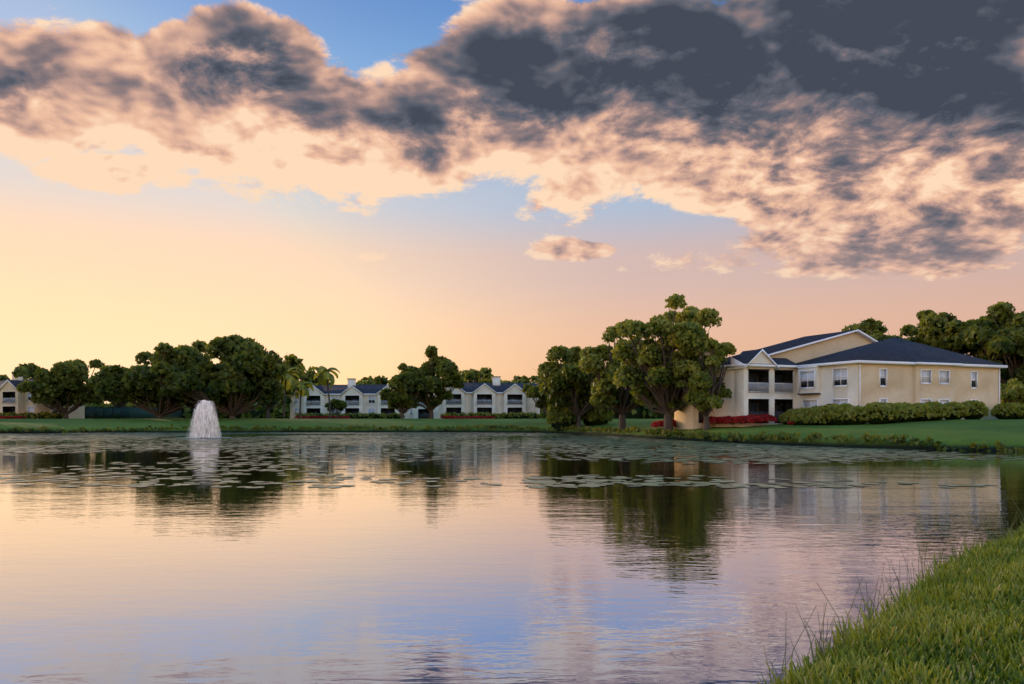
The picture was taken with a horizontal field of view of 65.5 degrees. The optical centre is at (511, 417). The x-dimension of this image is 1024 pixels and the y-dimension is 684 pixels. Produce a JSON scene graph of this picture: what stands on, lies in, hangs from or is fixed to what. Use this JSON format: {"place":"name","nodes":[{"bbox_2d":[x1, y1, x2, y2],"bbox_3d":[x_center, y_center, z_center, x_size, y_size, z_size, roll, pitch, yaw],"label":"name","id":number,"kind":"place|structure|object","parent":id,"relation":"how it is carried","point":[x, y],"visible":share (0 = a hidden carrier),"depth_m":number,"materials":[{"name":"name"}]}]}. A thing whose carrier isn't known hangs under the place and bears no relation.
{"place":"outdoors","nodes":[
{"label":"outdoors","id":0,"kind":"place"},
{"bbox_2d":[0,432,1023,683],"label":"pond water","id":1,"kind":"structure","parent":0,"point":[444,578],"depth_m":11.99,"materials":[{"name":"blue liquid"}]},
{"bbox_2d":[0,432,1017,487],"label":"lily pads","id":2,"kind":"object","parent":1,"relation":"on","point":[653,481],"visible":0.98,"depth_m":48.12,"materials":[{"name":"green plant"}]},
{"bbox_2d":[0,418,1023,683],"bbox_3d":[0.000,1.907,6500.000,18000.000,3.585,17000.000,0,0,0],"label":"lawn","id":3,"kind":"structure","parent":0,"point":[964,434],"depth_m":93.44,"materials":[{"name":"green plant"}]},
{"bbox_2d":[0,374,25,380],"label":"tree","id":4,"kind":"object","parent":3,"relation":"on","point":[4,377],"visible":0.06,"depth_m":177.68,"materials":[{"name":"green plant"}]},
{"bbox_2d":[0,415,26,418],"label":"flowers","id":5,"kind":"object","parent":3,"relation":"on","point":[14,417],"visible":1,"depth_m":149.15,"materials":[{"name":"red plant"}]},
{"bbox_2d":[0,411,63,418],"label":"hedge","id":6,"kind":"object","parent":3,"relation":"on","point":[44,415],"visible":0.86,"depth_m":151.43,"materials":[{"name":"green plant"}]},
{"bbox_2d":[0,372,84,418],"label":"apartment building","id":7,"kind":"structure","parent":3,"relation":"on","point":[12,399],"depth_m":152.74,"materials":[{"name":"beige paint"}]},
{"bbox_2d":[11,358,104,418],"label":"tree","id":8,"kind":"object","parent":3,"relation":"on","point":[54,383],"visible":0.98,"depth_m":145.81,"materials":[{"name":"green plant"}]},
{"bbox_2d":[102,368,136,406],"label":"tree","id":9,"kind":"object","parent":3,"relation":"on","point":[119,404],"visible":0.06,"depth_m":171.36,"materials":[{"name":"green plant"}]},
{"bbox_2d":[86,407,184,418],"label":"tennis court fence","id":10,"kind":"object","parent":3,"relation":"on","point":[114,413],"visible":0.68,"depth_m":170.00,"materials":[{"name":"green"}]},
{"bbox_2d":[93,342,212,418],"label":"oak tree","id":11,"kind":"object","parent":3,"relation":"on","point":[142,384],"visible":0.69,"depth_m":138.11,"materials":[{"name":"green plant"}]},
{"bbox_2d":[158,339,206,418],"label":"oak tree","id":12,"kind":"object","parent":3,"relation":"on","point":[200,346],"visible":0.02,"depth_m":151.39,"materials":[{"name":"green plant"}]},
{"bbox_2d":[85,395,289,418],"bbox_3d":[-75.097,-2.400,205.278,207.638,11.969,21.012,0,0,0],"label":"hedge","id":13,"kind":"object","parent":3,"relation":"on","point":[259,412],"visible":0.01,"depth_m":199.05,"materials":[{"name":"green plant"}]},
{"bbox_2d":[162,334,287,418],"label":"oak tree","id":14,"kind":"object","parent":3,"relation":"on","point":[251,369],"visible":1,"depth_m":134.68,"materials":[{"name":"green plant"}]},
{"bbox_2d":[253,367,293,418],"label":"tree","id":15,"kind":"object","parent":3,"relation":"on","point":[268,405],"visible":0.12,"depth_m":175.56,"materials":[{"name":"green plant"}]},
{"bbox_2d":[277,367,299,418],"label":"palm","id":16,"kind":"object","parent":3,"relation":"on","point":[287,381],"visible":0.62,"depth_m":148.14,"materials":[{"name":"green plant"}]},
{"bbox_2d":[282,354,317,391],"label":"tree","id":17,"kind":"object","parent":3,"relation":"on","point":[290,361],"visible":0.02,"depth_m":212.52,"materials":[{"name":"green plant"}]},
{"bbox_2d":[291,380,313,418],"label":"palm","id":18,"kind":"object","parent":3,"relation":"on","point":[302,390],"visible":0.94,"depth_m":151.69,"materials":[{"name":"green plant"}]},
{"bbox_2d":[291,363,335,385],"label":"tree","id":19,"kind":"object","parent":3,"relation":"on","point":[307,375],"visible":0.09,"depth_m":241.61,"materials":[{"name":"green plant"}]},
{"bbox_2d":[295,416,349,418],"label":"flowers","id":20,"kind":"object","parent":3,"relation":"on","point":[317,417],"visible":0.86,"depth_m":173.19,"materials":[{"name":"red plant"}]},
{"bbox_2d":[313,366,339,418],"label":"palm","id":21,"kind":"object","parent":3,"relation":"on","point":[325,375],"visible":1,"depth_m":157.17,"materials":[{"name":"green plant"}]},
{"bbox_2d":[324,399,346,418],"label":"tree","id":22,"kind":"object","parent":3,"relation":"on","point":[338,405],"visible":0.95,"depth_m":165.11,"materials":[{"name":"green plant"}]},
{"bbox_2d":[296,412,404,418],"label":"hedge","id":23,"kind":"object","parent":3,"relation":"on","point":[372,415],"visible":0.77,"depth_m":175.42,"materials":[{"name":"green plant"}]},
{"bbox_2d":[289,378,417,418],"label":"apartment building","id":24,"kind":"structure","parent":3,"relation":"on","point":[361,398],"depth_m":178.46,"materials":[{"name":"beige paint"}]},
{"bbox_2d":[356,380,373,384],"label":"tree","id":25,"kind":"object","parent":3,"relation":"on","point":[367,382],"visible":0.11,"depth_m":248.52,"materials":[{"name":"green plant"}]},
{"bbox_2d":[356,375,374,383],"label":"tree","id":26,"kind":"object","parent":3,"relation":"on","point":[366,378],"visible":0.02,"depth_m":256.87,"materials":[{"name":"green plant"}]},
{"bbox_2d":[371,368,418,384],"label":"tree","id":27,"kind":"object","parent":3,"relation":"on","point":[379,380],"visible":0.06,"depth_m":218.78,"materials":[{"name":"green plant"}]},
{"bbox_2d":[379,362,424,418],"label":"tree","id":28,"kind":"object","parent":3,"relation":"on","point":[402,400],"visible":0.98,"depth_m":147.64,"materials":[{"name":"green plant"}]},
{"bbox_2d":[418,396,435,418],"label":"apartment building","id":29,"kind":"structure","parent":3,"relation":"on","point":[423,413],"depth_m":196.33,"materials":[{"name":"beige paint"}]},
{"bbox_2d":[400,345,464,418],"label":"tree","id":30,"kind":"object","parent":3,"relation":"on","point":[445,369],"visible":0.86,"depth_m":151.12,"materials":[{"name":"green plant"}]},
{"bbox_2d":[440,415,494,418],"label":"flowers","id":31,"kind":"object","parent":3,"relation":"on","point":[468,417],"visible":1,"depth_m":160.18,"materials":[{"name":"red plant"}]},
{"bbox_2d":[465,370,492,382],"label":"tree","id":32,"kind":"object","parent":3,"relation":"on","point":[472,375],"visible":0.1,"depth_m":177.35,"materials":[{"name":"green plant"}]},
{"bbox_2d":[459,367,505,382],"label":"tree","id":33,"kind":"object","parent":3,"relation":"on","point":[483,371],"visible":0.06,"depth_m":238.83,"materials":[{"name":"green plant"}]},
{"bbox_2d":[436,376,541,418],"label":"apartment building","id":34,"kind":"structure","parent":3,"relation":"on","point":[496,396],"depth_m":169.19,"materials":[{"name":"beige paint"}]},
{"bbox_2d":[440,411,540,418],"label":"hedge","id":35,"kind":"object","parent":3,"relation":"on","point":[519,415],"visible":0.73,"depth_m":162.48,"materials":[{"name":"green plant"}]},
{"bbox_2d":[0,424,1023,451],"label":"bank reeds","id":36,"kind":"object","parent":3,"relation":"on","point":[867,436],"visible":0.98,"depth_m":77.97,"materials":[{"name":"green plant"}]},
{"bbox_2d":[504,375,537,382],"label":"tree","id":37,"kind":"object","parent":3,"relation":"on","point":[531,379],"visible":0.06,"depth_m":282.14,"materials":[{"name":"green plant"}]},
{"bbox_2d":[513,372,539,383],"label":"tree","id":38,"kind":"object","parent":3,"relation":"on","point":[523,380],"visible":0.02,"depth_m":263.48,"materials":[{"name":"green plant"}]},
{"bbox_2d":[522,378,547,415],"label":"tree","id":39,"kind":"object","parent":3,"relation":"on","point":[531,391],"visible":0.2,"depth_m":120.51,"materials":[{"name":"green plant"}]},
{"bbox_2d":[537,345,606,426],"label":"tree","id":40,"kind":"object","parent":3,"relation":"on","point":[566,382],"visible":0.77,"depth_m":108.12,"materials":[{"name":"green plant"}]},
{"bbox_2d":[578,325,650,429],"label":"tree","id":41,"kind":"object","parent":3,"relation":"on","point":[604,389],"visible":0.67,"depth_m":94.27,"materials":[{"name":"green plant"}]},
{"bbox_2d":[610,293,725,431],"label":"tall tree","id":42,"kind":"object","parent":3,"relation":"on","point":[685,334],"visible":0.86,"depth_m":80.79,"materials":[{"name":"green plant"}]},
{"bbox_2d":[673,339,736,429],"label":"tree","id":43,"kind":"object","parent":3,"relation":"on","point":[699,385],"visible":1,"depth_m":77.00,"materials":[{"name":"green plant"}]},
{"bbox_2d":[651,414,776,427],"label":"red flowers","id":44,"kind":"object","parent":3,"relation":"on","point":[750,418],"visible":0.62,"depth_m":77.28,"materials":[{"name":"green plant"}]},
{"bbox_2d":[539,400,1000,418],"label":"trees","id":45,"kind":"object","parent":3,"relation":"on","point":[644,412],"visible":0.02,"depth_m":146.79,"materials":[{"name":"green plant"}]},
{"bbox_2d":[779,412,830,424],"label":"hedge","id":46,"kind":"object","parent":3,"relation":"on","point":[806,419],"visible":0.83,"depth_m":74.10,"materials":[{"name":"green plant"}]},
{"bbox_2d":[674,329,1007,428],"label":"apartment building","id":47,"kind":"structure","parent":3,"relation":"on","point":[858,367],"depth_m":78.53,"materials":[{"name":"beige paint"}]},
{"bbox_2d":[783,401,944,424],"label":"hedge","id":48,"kind":"object","parent":3,"relation":"on","point":[870,413],"visible":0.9,"depth_m":70.39,"materials":[{"name":"green plant"}]},
{"bbox_2d":[841,320,892,335],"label":"tree","id":49,"kind":"object","parent":3,"relation":"on","point":[881,328],"visible":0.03,"depth_m":124.51,"materials":[{"name":"green plant"}]},
{"bbox_2d":[748,522,1023,683],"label":"grass","id":50,"kind":"structure","parent":3,"relation":"on","point":[908,633],"depth_m":5.43,"materials":[{"name":"green plant"}]},
{"bbox_2d":[763,498,1023,682],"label":"grass stalks","id":51,"kind":"object","parent":3,"relation":"on","point":[819,645],"depth_m":7.43,"materials":[{"name":"green plant"}]},
{"bbox_2d":[859,309,934,346],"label":"tree","id":52,"kind":"object","parent":3,"relation":"on","point":[870,324],"visible":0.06,"depth_m":112.68,"materials":[{"name":"green plant"}]},
{"bbox_2d":[899,312,984,356],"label":"tree","id":53,"kind":"object","parent":3,"relation":"on","point":[943,330],"visible":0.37,"depth_m":105.16,"materials":[{"name":"green plant"}]},
{"bbox_2d":[927,400,988,420],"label":"hedge","id":54,"kind":"object","parent":3,"relation":"on","point":[971,410],"visible":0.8,"depth_m":72.46,"materials":[{"name":"green plant"}]},
{"bbox_2d":[962,302,1023,383],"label":"tree","id":55,"kind":"object","parent":3,"relation":"on","point":[1005,340],"visible":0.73,"depth_m":97.90,"materials":[{"name":"green plant"}]},
{"bbox_2d":[962,316,1023,383],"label":"tree","id":56,"kind":"object","parent":3,"relation":"on","point":[981,321],"visible":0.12,"depth_m":103.07,"materials":[{"name":"green plant"}]},
{"bbox_2d":[990,402,1023,418],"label":"hedge","id":57,"kind":"object","parent":3,"relation":"on","point":[1012,410],"visible":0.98,"depth_m":76.24,"materials":[{"name":"green plant"}]},
{"bbox_2d":[996,324,1022,367],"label":"tree","id":58,"kind":"object","parent":3,"relation":"on","point":[1007,359],"visible":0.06,"depth_m":99.49,"materials":[{"name":"green plant"}]},
{"bbox_2d":[1000,378,1023,403],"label":"bush","id":59,"kind":"object","parent":3,"relation":"on","point":[1011,390],"visible":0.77,"depth_m":87.06,"materials":[{"name":"green plant"}]},
{"bbox_2d":[0,0,1023,403],"label":"sky","id":60,"kind":"structure","parent":0,"point":[355,188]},
{"label":"fountain foam","id":61,"kind":"object","parent":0,"visible":0},
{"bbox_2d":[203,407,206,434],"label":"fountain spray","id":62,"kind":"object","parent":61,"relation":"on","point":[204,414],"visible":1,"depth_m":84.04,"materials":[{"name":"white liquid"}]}
]}

